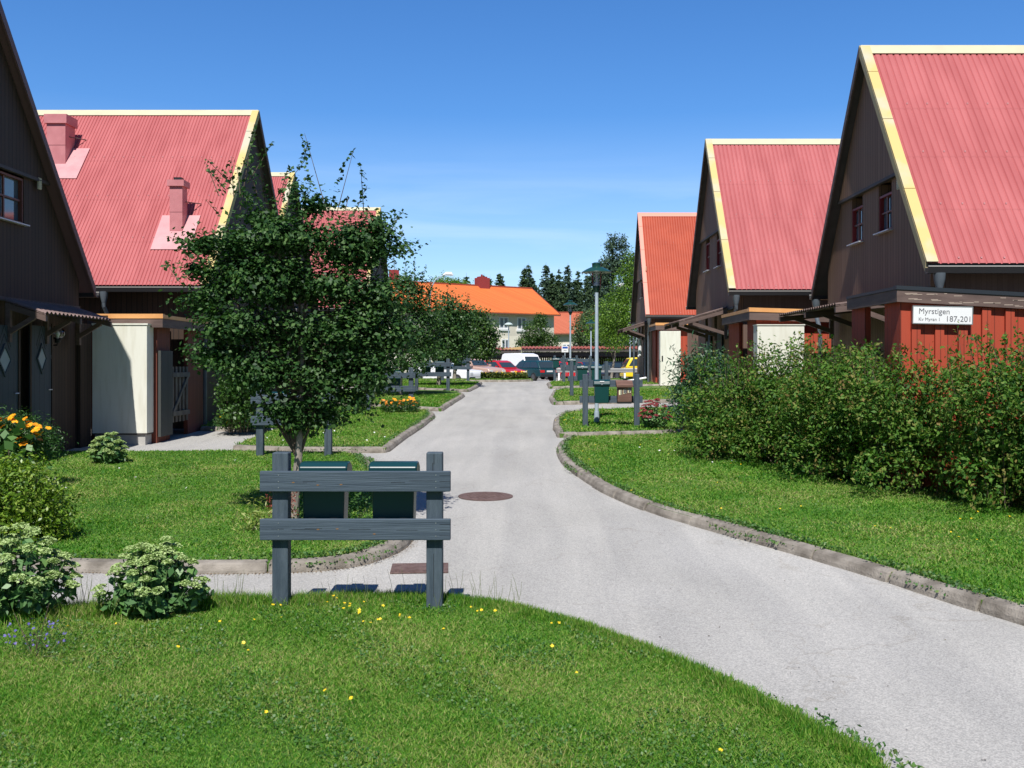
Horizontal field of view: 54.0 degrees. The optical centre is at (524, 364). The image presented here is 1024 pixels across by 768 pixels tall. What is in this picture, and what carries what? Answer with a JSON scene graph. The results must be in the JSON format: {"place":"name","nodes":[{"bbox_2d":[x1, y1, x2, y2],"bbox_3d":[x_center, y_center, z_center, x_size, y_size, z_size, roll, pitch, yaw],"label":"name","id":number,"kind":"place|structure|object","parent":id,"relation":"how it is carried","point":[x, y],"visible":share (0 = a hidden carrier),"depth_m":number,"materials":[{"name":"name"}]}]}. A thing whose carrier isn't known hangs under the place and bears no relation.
{"place":"outdoors","nodes":[
{"label":"outdoors","id":0,"kind":"place"},
{"bbox_2d":[0,451,391,571],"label":"lawn","id":1,"kind":"structure","parent":0,"point":[200,541],"depth_m":10.92,"materials":[{"name":"plant"}]},
{"bbox_2d":[0,416,52,506],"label":"leaf plant","id":2,"kind":"object","parent":1,"relation":"on","point":[8,443],"visible":0.57,"depth_m":10.88,"materials":[{"name":"green plant"}]},
{"bbox_2d":[0,405,78,483],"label":"marigold clump","id":3,"kind":"object","parent":1,"relation":"on","point":[44,441],"visible":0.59,"depth_m":12.58,"materials":[{"name":"green"}]},
{"bbox_2d":[0,446,91,544],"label":"round hedge","id":4,"kind":"object","parent":1,"relation":"on","point":[40,511],"visible":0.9,"depth_m":9.17,"materials":[{"name":"green"}]},
{"bbox_2d":[86,431,129,463],"bbox_3d":[-6.172,1.247,14.882,0.603,0.500,0.536,0,0,27],"label":"stonecrop","id":5,"kind":"object","parent":1,"relation":"on","point":[106,452],"visible":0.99,"depth_m":14.80,"materials":[{"name":"green"}]},
{"bbox_2d":[215,489,271,533],"bbox_3d":[-2.568,1.444,9.789,0.825,0.410,0.556,0,0,-30],"label":"lily leaf clump","id":6,"kind":"object","parent":1,"relation":"on","point":[255,516],"visible":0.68,"depth_m":9.72,"materials":[{"name":"green"}]},
{"bbox_2d":[250,389,334,455],"bbox_3d":[-3.623,1.054,15.776,1.315,1.400,0.148,0,0,0],"label":"mailbox rack","id":7,"kind":"object","parent":1,"relation":"on","point":[260,438],"visible":0.3,"depth_m":15.75,"materials":[{"name":"black wood"}]},
{"bbox_2d":[158,125,428,517],"bbox_3d":[-2.346,-0.378,10.309,2.789,4.152,1.553,0,0,0],"label":"hawthorn tree","id":8,"kind":"object","parent":1,"relation":"on","point":[299,335],"visible":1,"depth_m":10.16,"materials":[{"name":"green plant"}]},
{"bbox_2d":[291,492,372,517],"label":"bedding plants","id":9,"kind":"object","parent":1,"relation":"on","point":[350,509],"visible":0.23,"depth_m":10.03,"materials":[{"name":"green plant"}]},
{"bbox_2d":[200,408,422,449],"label":"lawn","id":10,"kind":"structure","parent":0,"point":[347,432],"depth_m":19.52,"materials":[{"name":"plant"}]},
{"bbox_2d":[87,314,209,444],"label":"storage shed","id":11,"kind":"structure","parent":10,"relation":"on","point":[133,374],"depth_m":18.03,"materials":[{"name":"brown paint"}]},
{"bbox_2d":[158,351,172,436],"bbox_3d":[-6.665,0.536,18.670,0.050,1.576,0.620,0,0,0],"label":"door","id":12,"kind":"structure","parent":11,"relation":"in","point":[165,358],"depth_m":18.60,"materials":[{"name":"wood"}]},
{"bbox_2d":[211,413,267,430],"bbox_3d":[-5.666,1.148,20.156,1.026,0.354,1.559,0,0,0],"label":"flower bed","id":13,"kind":"object","parent":10,"relation":"on","point":[224,424],"visible":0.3,"depth_m":19.96,"materials":[{"name":"green plant"}]},
{"bbox_2d":[366,368,414,410],"bbox_3d":[-3.371,0.779,25.076,1.315,1.400,0.148,0,0,0],"label":"mailbox rack","id":14,"kind":"object","parent":10,"relation":"on","point":[410,388],"visible":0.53,"depth_m":25.00,"materials":[{"name":"black wood"}]},
{"bbox_2d":[378,396,420,412],"bbox_3d":[-3.030,0.982,24.618,0.966,0.417,1.495,0,0,0],"label":"flower bed","id":15,"kind":"object","parent":10,"relation":"on","point":[394,403],"visible":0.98,"depth_m":24.45,"materials":[{"name":"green plant"}]},
{"bbox_2d":[290,389,458,411],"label":"lawn","id":16,"kind":"structure","parent":0,"point":[431,392],"depth_m":33.03,"materials":[{"name":"plant"}]},
{"bbox_2d":[358,256,451,395],"bbox_3d":[-3.882,-1.147,31.014,3.306,4.455,2.960,0,0,0],"label":"hawthorn tree","id":17,"kind":"object","parent":16,"relation":"on","point":[417,317],"visible":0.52,"depth_m":31.14,"materials":[{"name":"green plant"}]},
{"bbox_2d":[415,359,450,390],"bbox_3d":[-3.138,0.511,34.176,1.315,1.400,0.148,0,0,0],"label":"mailbox rack","id":18,"kind":"object","parent":16,"relation":"on","point":[447,365],"visible":0.57,"depth_m":34.10,"materials":[{"name":"black wood"}]},
{"bbox_2d":[386,270,560,372],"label":"apartment building","id":19,"kind":"structure","parent":0,"point":[516,307],"depth_m":112.45,"materials":[{"name":"tile"}]},
{"bbox_2d":[0,377,1023,767],"bbox_3d":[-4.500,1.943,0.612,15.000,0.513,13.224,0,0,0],"label":"lawn","id":20,"kind":"structure","parent":0,"point":[390,714],"depth_m":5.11,"materials":[{"name":"green plant"}]},
{"bbox_2d":[0,605,79,657],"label":"lavender","id":21,"kind":"object","parent":20,"relation":"on","point":[37,637],"visible":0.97,"depth_m":5.99,"materials":[{"name":"green"}]},
{"bbox_2d":[0,522,82,617],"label":"stonecrop","id":22,"kind":"object","parent":20,"relation":"on","point":[25,591],"visible":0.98,"depth_m":6.67,"materials":[{"name":"green"}]},
{"bbox_2d":[91,535,213,619],"bbox_3d":[-2.529,1.458,6.856,0.755,0.562,0.650,0,0,25],"label":"stonecrop","id":23,"kind":"object","parent":20,"relation":"on","point":[154,590],"visible":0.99,"depth_m":6.73,"materials":[{"name":"green"}]},
{"bbox_2d":[55,569,521,610],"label":"grass stalks","id":24,"kind":"object","parent":20,"relation":"on","point":[499,598],"depth_m":7.09,"materials":[{"name":"green"}]},
{"bbox_2d":[260,452,450,608],"bbox_3d":[-1.167,1.313,6.996,1.315,1.400,0.148,0,0,0],"label":"mailbox rack","id":25,"kind":"object","parent":20,"relation":"on","point":[281,528],"visible":0.88,"depth_m":6.92,"materials":[{"name":"black wood"}]},
{"bbox_2d":[299,461,351,517],"bbox_3d":[-1.415,0.937,7.174,0.340,0.488,0.250,0,0,0],"label":"mailbox","id":26,"kind":"object","parent":25,"relation":"attached to","point":[325,504],"visible":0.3,"depth_m":7.07,"materials":[{"name":"teal plastic"}]},
{"bbox_2d":[369,461,419,517],"bbox_3d":[-0.924,0.937,7.174,0.340,0.488,0.250,0,0,0],"label":"mailbox","id":27,"kind":"object","parent":25,"relation":"attached to","point":[393,504],"visible":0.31,"depth_m":7.07,"materials":[{"name":"teal plastic"}]},
{"bbox_2d":[0,438,1023,767],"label":"clover","id":28,"kind":"object","parent":20,"relation":"on","point":[288,720],"visible":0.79,"depth_m":5.23,"materials":[{"name":"green plant"}]},
{"bbox_2d":[67,389,1009,750],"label":"wild flowers","id":29,"kind":"object","parent":20,"relation":"on","point":[443,627],"visible":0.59,"depth_m":6.58,"materials":[{"name":"yellow plant"}]},
{"bbox_2d":[0,0,1023,344],"label":"sky","id":30,"kind":"structure","parent":0,"point":[509,135],"materials":[{"name":"blue"}]},
{"bbox_2d":[17,381,1023,767],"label":"road","id":31,"kind":"structure","parent":0,"point":[553,535],"depth_m":7.75,"materials":[{"name":"grey asphalt"}]},
{"bbox_2d":[1,456,413,573],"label":"kerb","id":32,"kind":"structure","parent":31,"relation":"on","point":[242,566],"depth_m":8.40,"materials":[{"name":"concrete"}]},
{"bbox_2d":[200,426,276,432],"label":"kerb","id":33,"kind":"structure","parent":31,"relation":"on","point":[207,428],"depth_m":20.56,"materials":[{"name":"concrete"}]},
{"bbox_2d":[210,372,274,432],"bbox_3d":[-5.524,0.645,19.801,1.349,1.409,1.112,0,0,0],"label":"shrub","id":34,"kind":"object","parent":31,"relation":"on","point":[237,402],"visible":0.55,"depth_m":19.62,"materials":[{"name":"green plant"}]},
{"bbox_2d":[233,410,434,452],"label":"kerb","id":35,"kind":"structure","parent":31,"relation":"on","point":[392,444],"depth_m":17.04,"materials":[{"name":"concrete"}]},
{"bbox_2d":[339,391,464,410],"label":"kerb","id":36,"kind":"structure","parent":31,"relation":"on","point":[447,404],"depth_m":27.17,"materials":[{"name":"concrete"}]},
{"bbox_2d":[390,563,447,573],"bbox_3d":[-0.884,1.720,8.492,0.480,0.015,0.340,0,2,-4],"label":"square manhole cover","id":37,"kind":"object","parent":31,"relation":"on","point":[409,568],"visible":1,"depth_m":8.44,"materials":[{"name":"metal"}]},
{"bbox_2d":[358,382,481,391],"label":"kerb","id":38,"kind":"structure","parent":31,"relation":"on","point":[476,386],"depth_m":35.40,"materials":[{"name":"concrete"}]},
{"bbox_2d":[458,492,512,500],"bbox_3d":[-0.473,1.607,12.285,0.670,0.019,0.670,0,2,-15],"label":"manhole cover","id":39,"kind":"object","parent":31,"relation":"on","point":[485,496],"visible":1,"depth_m":12.21,"materials":[{"name":"metal"}]},
{"bbox_2d":[13,387,1023,767],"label":"kerb weeds","id":40,"kind":"object","parent":31,"relation":"on","point":[715,515],"visible":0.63,"depth_m":8.74,"materials":[{"name":"green plant"}]},
{"bbox_2d":[549,387,674,404],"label":"kerb","id":41,"kind":"structure","parent":31,"relation":"on","point":[551,399],"depth_m":28.68,"materials":[{"name":"concrete"}]},
{"bbox_2d":[553,410,700,437],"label":"kerb","id":42,"kind":"structure","parent":31,"relation":"on","point":[557,429],"depth_m":19.67,"materials":[{"name":"concrete"}]},
{"bbox_2d":[659,330,743,432],"bbox_3d":[3.555,0.338,19.630,1.884,2.041,1.390,0,0,0],"label":"butterfly bush","id":43,"kind":"object","parent":31,"relation":"on","point":[685,368],"visible":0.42,"depth_m":19.43,"materials":[{"name":"green plant"}]},
{"bbox_2d":[556,436,1023,625],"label":"kerb","id":44,"kind":"structure","parent":31,"relation":"on","point":[1003,609],"depth_m":8.72,"materials":[{"name":"concrete"}]},
{"bbox_2d":[530,377,627,380],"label":"parking lot","id":45,"kind":"structure","parent":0,"point":[539,379],"depth_m":79.12,"materials":[{"name":"asphalt"}]},
{"bbox_2d":[408,363,482,378],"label":"parked car","id":46,"kind":"object","parent":45,"relation":"on","point":[473,373],"visible":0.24,"depth_m":55.81,"materials":[{"name":"white paint"}]},
{"bbox_2d":[462,359,505,371],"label":"parked car","id":47,"kind":"object","parent":45,"relation":"on","point":[476,365],"visible":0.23,"depth_m":62.05,"materials":[{"name":"beige paint"}]},
{"bbox_2d":[475,347,520,359],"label":"carport","id":48,"kind":"object","parent":45,"relation":"on","point":[510,350],"visible":0.13,"depth_m":84.40,"materials":[{"name":"tile"}]},
{"bbox_2d":[484,360,526,371],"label":"parked car","id":49,"kind":"object","parent":45,"relation":"on","point":[507,366],"visible":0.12,"depth_m":69.86,"materials":[{"name":"red paint"}]},
{"bbox_2d":[501,353,544,378],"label":"parked van","id":50,"kind":"object","parent":45,"relation":"on","point":[515,359],"visible":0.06,"depth_m":79.94,"materials":[{"name":"white paint"}]},
{"bbox_2d":[516,361,557,380],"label":"parked car","id":51,"kind":"object","parent":45,"relation":"on","point":[535,370],"visible":0.58,"depth_m":71.35,"materials":[{"name":"teal paint"}]},
{"bbox_2d":[522,346,636,376],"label":"carport","id":52,"kind":"object","parent":45,"relation":"on","point":[547,352],"visible":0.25,"depth_m":84.40,"materials":[{"name":"metal"}]},
{"bbox_2d":[556,368,636,380],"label":"guard rail","id":53,"kind":"object","parent":45,"relation":"on","point":[624,370],"visible":0.41,"depth_m":57.97,"materials":[{"name":"grey"}]},
{"bbox_2d":[576,247,636,377],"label":"birch tree","id":54,"kind":"object","parent":45,"relation":"on","point":[622,308],"visible":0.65,"depth_m":65.65,"materials":[{"name":"green plant"}]},
{"bbox_2d":[620,357,636,377],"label":"parked car","id":55,"kind":"object","parent":45,"relation":"on","point":[628,363],"visible":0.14,"depth_m":63.19,"materials":[{"name":"yellow paint"}]},
{"bbox_2d":[553,385,687,404],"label":"lawn","id":56,"kind":"structure","parent":0,"point":[657,387],"depth_m":36.16,"materials":[{"name":"plant"}]},
{"bbox_2d":[568,361,609,395],"bbox_3d":[1.996,0.608,30.924,1.315,1.400,0.148,0,0,0],"label":"mailbox rack","id":57,"kind":"object","parent":56,"relation":"on","point":[572,367],"visible":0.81,"depth_m":30.85,"materials":[{"name":"black wood"}]},
{"bbox_2d":[577,365,587,380],"bbox_3d":[1.778,0.265,30.846,0.340,0.488,0.250,0,0,0],"label":"mailbox","id":58,"kind":"object","parent":57,"relation":"attached to","point":[581,369],"visible":0.92,"depth_m":30.76,"materials":[{"name":"teal plastic"}]},
{"bbox_2d":[559,407,690,437],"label":"lawn","id":59,"kind":"structure","parent":0,"point":[561,435],"depth_m":21.75,"materials":[{"name":"plant"}]},
{"bbox_2d":[582,262,611,421],"bbox_3d":[1.555,-0.290,21.600,0.644,3.805,0.644,0,0,0],"label":"street lamp","id":60,"kind":"object","parent":59,"relation":"on","point":[596,268],"visible":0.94,"depth_m":21.56,"materials":[{"name":"teal"}]},
{"bbox_2d":[580,374,642,425],"bbox_3d":[1.810,0.903,20.924,1.315,1.400,0.148,0,0,0],"label":"mailbox rack","id":61,"kind":"object","parent":59,"relation":"on","point":[586,399],"visible":0.72,"depth_m":20.85,"materials":[{"name":"black wood"}]},
{"bbox_2d":[593,379,609,402],"bbox_3d":[1.602,0.559,20.846,0.340,0.488,0.250,0,0,0],"label":"mailbox","id":62,"kind":"object","parent":61,"relation":"attached to","point":[601,390],"visible":1,"depth_m":20.76,"materials":[{"name":"teal plastic"}]},
{"bbox_2d":[615,380,632,403],"bbox_3d":[2.072,0.571,20.837,0.344,0.485,0.265,0,0,0],"label":"numbered mailbox","id":63,"kind":"object","parent":61,"relation":"attached to","point":[624,391],"visible":1,"depth_m":20.75,"materials":[{"name":"brown"}]},
{"bbox_2d":[638,398,671,427],"bbox_3d":[2.643,1.001,20.404,0.715,0.643,0.657,0,0,0],"label":"stonecrop","id":64,"kind":"object","parent":59,"relation":"on","point":[651,418],"visible":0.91,"depth_m":20.29,"materials":[{"name":"green"}]},
{"bbox_2d":[721,307,830,417],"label":"storage shed","id":65,"kind":"structure","parent":59,"relation":"on","point":[766,323],"depth_m":20.09,"materials":[{"name":"brown paint"}]},
{"bbox_2d":[568,434,1023,603],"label":"lawn","id":66,"kind":"structure","parent":0,"point":[859,541],"depth_m":10.45,"materials":[{"name":"plant"}]},
{"bbox_2d":[669,343,790,460],"bbox_3d":[3.338,0.574,15.561,2.130,1.808,2.177,0,0,0],"label":"spiraea bush","id":67,"kind":"object","parent":66,"relation":"on","point":[711,417],"visible":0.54,"depth_m":15.32,"materials":[{"name":"green plant"}]},
{"bbox_2d":[713,330,847,466],"bbox_3d":[3.825,0.490,14.829,2.051,2.015,2.126,0,0,0],"label":"spiraea bush","id":68,"kind":"object","parent":66,"relation":"on","point":[758,427],"visible":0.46,"depth_m":14.58,"materials":[{"name":"green plant"}]},
{"bbox_2d":[752,330,902,481],"bbox_3d":[4.224,0.535,13.335,2.268,2.011,1.892,0,0,0],"label":"spiraea bush","id":69,"kind":"object","parent":66,"relation":"on","point":[798,404],"visible":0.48,"depth_m":13.15,"materials":[{"name":"green plant"}]},
{"bbox_2d":[809,321,997,496],"bbox_3d":[4.641,0.531,12.191,2.264,2.087,2.000,0,0,17],"label":"spiraea bush","id":70,"kind":"object","parent":66,"relation":"on","point":[892,419],"visible":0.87,"depth_m":12.00,"materials":[{"name":"green plant"}]},
{"bbox_2d":[846,285,1023,488],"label":"storage shed","id":71,"kind":"structure","parent":66,"relation":"on","point":[1000,313],"depth_m":12.45,"materials":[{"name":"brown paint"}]},
{"bbox_2d":[912,305,972,324],"bbox_3d":[5.149,-0.605,12.379,0.743,0.225,0.031,1,0,0],"label":"street name sign","id":72,"kind":"object","parent":71,"relation":"attached to","point":[951,315],"visible":1,"depth_m":12.37,"materials":[{"name":"white metal"}]},
{"bbox_2d":[913,320,1023,512],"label":"spiraea bush","id":73,"kind":"object","parent":66,"relation":"on","point":[985,441],"visible":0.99,"depth_m":10.95,"materials":[{"name":"green plant"}]},
{"bbox_2d":[1006,424,1023,487],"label":"spiraea bush","id":74,"kind":"object","parent":66,"relation":"on","point":[1019,471],"visible":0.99,"depth_m":10.43,"materials":[{"name":"green plant"}]},
{"bbox_3d":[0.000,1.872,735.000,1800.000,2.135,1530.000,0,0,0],"label":"ground","id":75,"kind":"structure","parent":0,"visible":0},
{"bbox_2d":[0,1,111,458],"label":"row house","id":76,"kind":"structure","parent":75,"relation":"on","point":[46,280],"depth_m":15.90,"materials":[{"name":"brown wood"}]},
{"bbox_2d":[0,325,20,458],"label":"door","id":77,"kind":"structure","parent":76,"relation":"in","point":[10,352],"depth_m":15.03,"materials":[{"name":"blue wood"}]},
{"bbox_2d":[0,171,29,225],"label":"window","id":78,"kind":"structure","parent":76,"relation":"in","point":[11,187],"depth_m":15.36,"materials":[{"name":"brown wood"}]},
{"bbox_2d":[29,322,52,453],"bbox_3d":[-7.676,0.374,15.990,0.089,2.068,0.760,0,0,0],"label":"door","id":79,"kind":"structure","parent":76,"relation":"in","point":[40,353],"depth_m":15.96,"materials":[{"name":"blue wood"}]},
{"bbox_2d":[37,110,296,428],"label":"row house","id":80,"kind":"structure","parent":75,"relation":"on","point":[137,185],"depth_m":22.77,"materials":[{"name":"red metal"}]},
{"bbox_2d":[271,172,318,389],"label":"row house","id":81,"kind":"structure","parent":75,"relation":"on","point":[277,177],"depth_m":33.91,"materials":[{"name":"red metal"}]},
{"bbox_2d":[301,207,389,367],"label":"row house","id":82,"kind":"structure","parent":75,"relation":"on","point":[371,210],"depth_m":42.73,"materials":[{"name":"red metal"}]},
{"bbox_2d":[430,272,463,283],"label":"broadleaf tree","id":83,"kind":"object","parent":75,"relation":"on","point":[441,280],"visible":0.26,"depth_m":135.77,"materials":[{"name":"green plant"}]},
{"bbox_2d":[518,269,530,286],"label":"spruce tree","id":84,"kind":"object","parent":75,"relation":"on","point":[523,282],"visible":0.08,"depth_m":155.78,"materials":[{"name":"green plant"}]},
{"bbox_2d":[514,312,560,348],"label":"broadleaf tree","id":85,"kind":"object","parent":75,"relation":"on","point":[540,337],"visible":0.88,"depth_m":97.25,"materials":[{"name":"green plant"}]},
{"bbox_2d":[538,265,550,302],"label":"spruce tree","id":86,"kind":"object","parent":75,"relation":"on","point":[545,282],"visible":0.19,"depth_m":160.79,"materials":[{"name":"green plant"}]},
{"bbox_2d":[545,273,559,310],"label":"spruce tree","id":87,"kind":"object","parent":75,"relation":"on","point":[552,293],"visible":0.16,"depth_m":151.65,"materials":[{"name":"green plant"}]},
{"bbox_2d":[554,282,571,311],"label":"spruce tree","id":88,"kind":"object","parent":75,"relation":"on","point":[561,306],"visible":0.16,"depth_m":149.69,"materials":[{"name":"green plant"}]},
{"bbox_2d":[557,265,581,311],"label":"spruce tree","id":89,"kind":"object","parent":75,"relation":"on","point":[570,285],"visible":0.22,"depth_m":156.70,"materials":[{"name":"green plant"}]},
{"bbox_2d":[554,312,598,361],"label":"apartment building","id":90,"kind":"structure","parent":75,"relation":"on","point":[561,326],"depth_m":133.17,"materials":[{"name":"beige paint"}]},
{"bbox_2d":[571,280,583,311],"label":"spruce tree","id":91,"kind":"object","parent":75,"relation":"on","point":[577,298],"visible":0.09,"depth_m":158.61,"materials":[{"name":"green plant"}]},
{"bbox_2d":[567,309,606,358],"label":"broadleaf tree","id":92,"kind":"object","parent":75,"relation":"on","point":[576,337],"visible":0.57,"depth_m":89.77,"materials":[{"name":"green plant"}]},
{"bbox_2d":[576,232,636,363],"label":"birch tree","id":93,"kind":"object","parent":75,"relation":"on","point":[608,264],"visible":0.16,"depth_m":95.49,"materials":[{"name":"plant"}]},
{"bbox_2d":[618,213,697,381],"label":"row house","id":94,"kind":"structure","parent":75,"relation":"on","point":[663,255],"depth_m":41.80,"materials":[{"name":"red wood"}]},
{"bbox_2d":[643,334,646,380],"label":"door","id":95,"kind":"structure","parent":94,"relation":"in","point":[644,341],"depth_m":42.45,"materials":[{"name":"brown wood"}]},
{"bbox_2d":[664,139,840,409],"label":"row house","id":96,"kind":"structure","parent":75,"relation":"on","point":[762,206],"depth_m":24.71,"materials":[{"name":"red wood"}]},
{"bbox_2d":[779,45,1023,438],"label":"row house","id":97,"kind":"structure","parent":75,"relation":"on","point":[927,188],"depth_m":15.67,"materials":[{"name":"red wood"}]},
{"bbox_2d":[846,205,862,245],"bbox_3d":[5.740,-2.391,17.335,0.160,0.637,0.650,0,0,0],"label":"window","id":98,"kind":"structure","parent":97,"relation":"in","point":[859,209],"depth_m":17.48,"materials":[{"name":"red wood"}]},
{"bbox_2d":[873,191,892,234],"bbox_3d":[5.740,-2.400,15.990,0.160,0.615,0.660,0,0,0],"label":"window","id":99,"kind":"structure","parent":97,"relation":"in","point":[885,201],"depth_m":16.13,"materials":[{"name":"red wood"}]},
{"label":"lawn","id":100,"kind":"structure","parent":75,"relation":"on","visible":0},
{"bbox_2d":[564,300,576,375],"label":"street lamp","id":101,"kind":"object","parent":100,"relation":"on","point":[570,303],"visible":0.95,"depth_m":43.46,"materials":[{"name":"grey"}]},
{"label":"lawn","id":102,"kind":"structure","parent":75,"relation":"on","visible":0},
{"bbox_2d":[561,356,592,381],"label":"mailbox rack","id":103,"kind":"object","parent":102,"relation":"on","point":[564,360],"visible":0.64,"depth_m":40.45,"materials":[{"name":"black wood"}]},
{"bbox_2d":[649,323,687,385],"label":"storage shed","id":104,"kind":"structure","parent":102,"relation":"on","point":[663,340],"depth_m":37.90,"materials":[{"name":"brown paint"}]},
{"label":"lawn","id":105,"kind":"structure","parent":75,"relation":"on","visible":0},
{"bbox_2d":[406,283,482,384],"bbox_3d":[-3.183,-1.077,37.438,3.443,3.948,2.431,0,0,0],"label":"hawthorn tree","id":106,"kind":"object","parent":105,"relation":"on","point":[457,331],"visible":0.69,"depth_m":37.12,"materials":[{"name":"green plant"}]},
{"bbox_2d":[441,355,470,380],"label":"mailbox rack","id":107,"kind":"object","parent":105,"relation":"on","point":[467,367],"visible":0.38,"depth_m":42.10,"materials":[{"name":"black wood"}]},
{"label":"lawn","id":108,"kind":"structure","parent":0,"visible":0},
{"bbox_2d":[434,304,504,378],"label":"hawthorn tree","id":109,"kind":"object","parent":108,"relation":"on","point":[488,345],"visible":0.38,"depth_m":44.19,"materials":[{"name":"green plant"}]},
{"bbox_2d":[480,371,527,378],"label":"cinquefoil shrub","id":110,"kind":"object","parent":108,"relation":"on","point":[504,375],"visible":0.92,"depth_m":44.32,"materials":[{"name":"green plant"}]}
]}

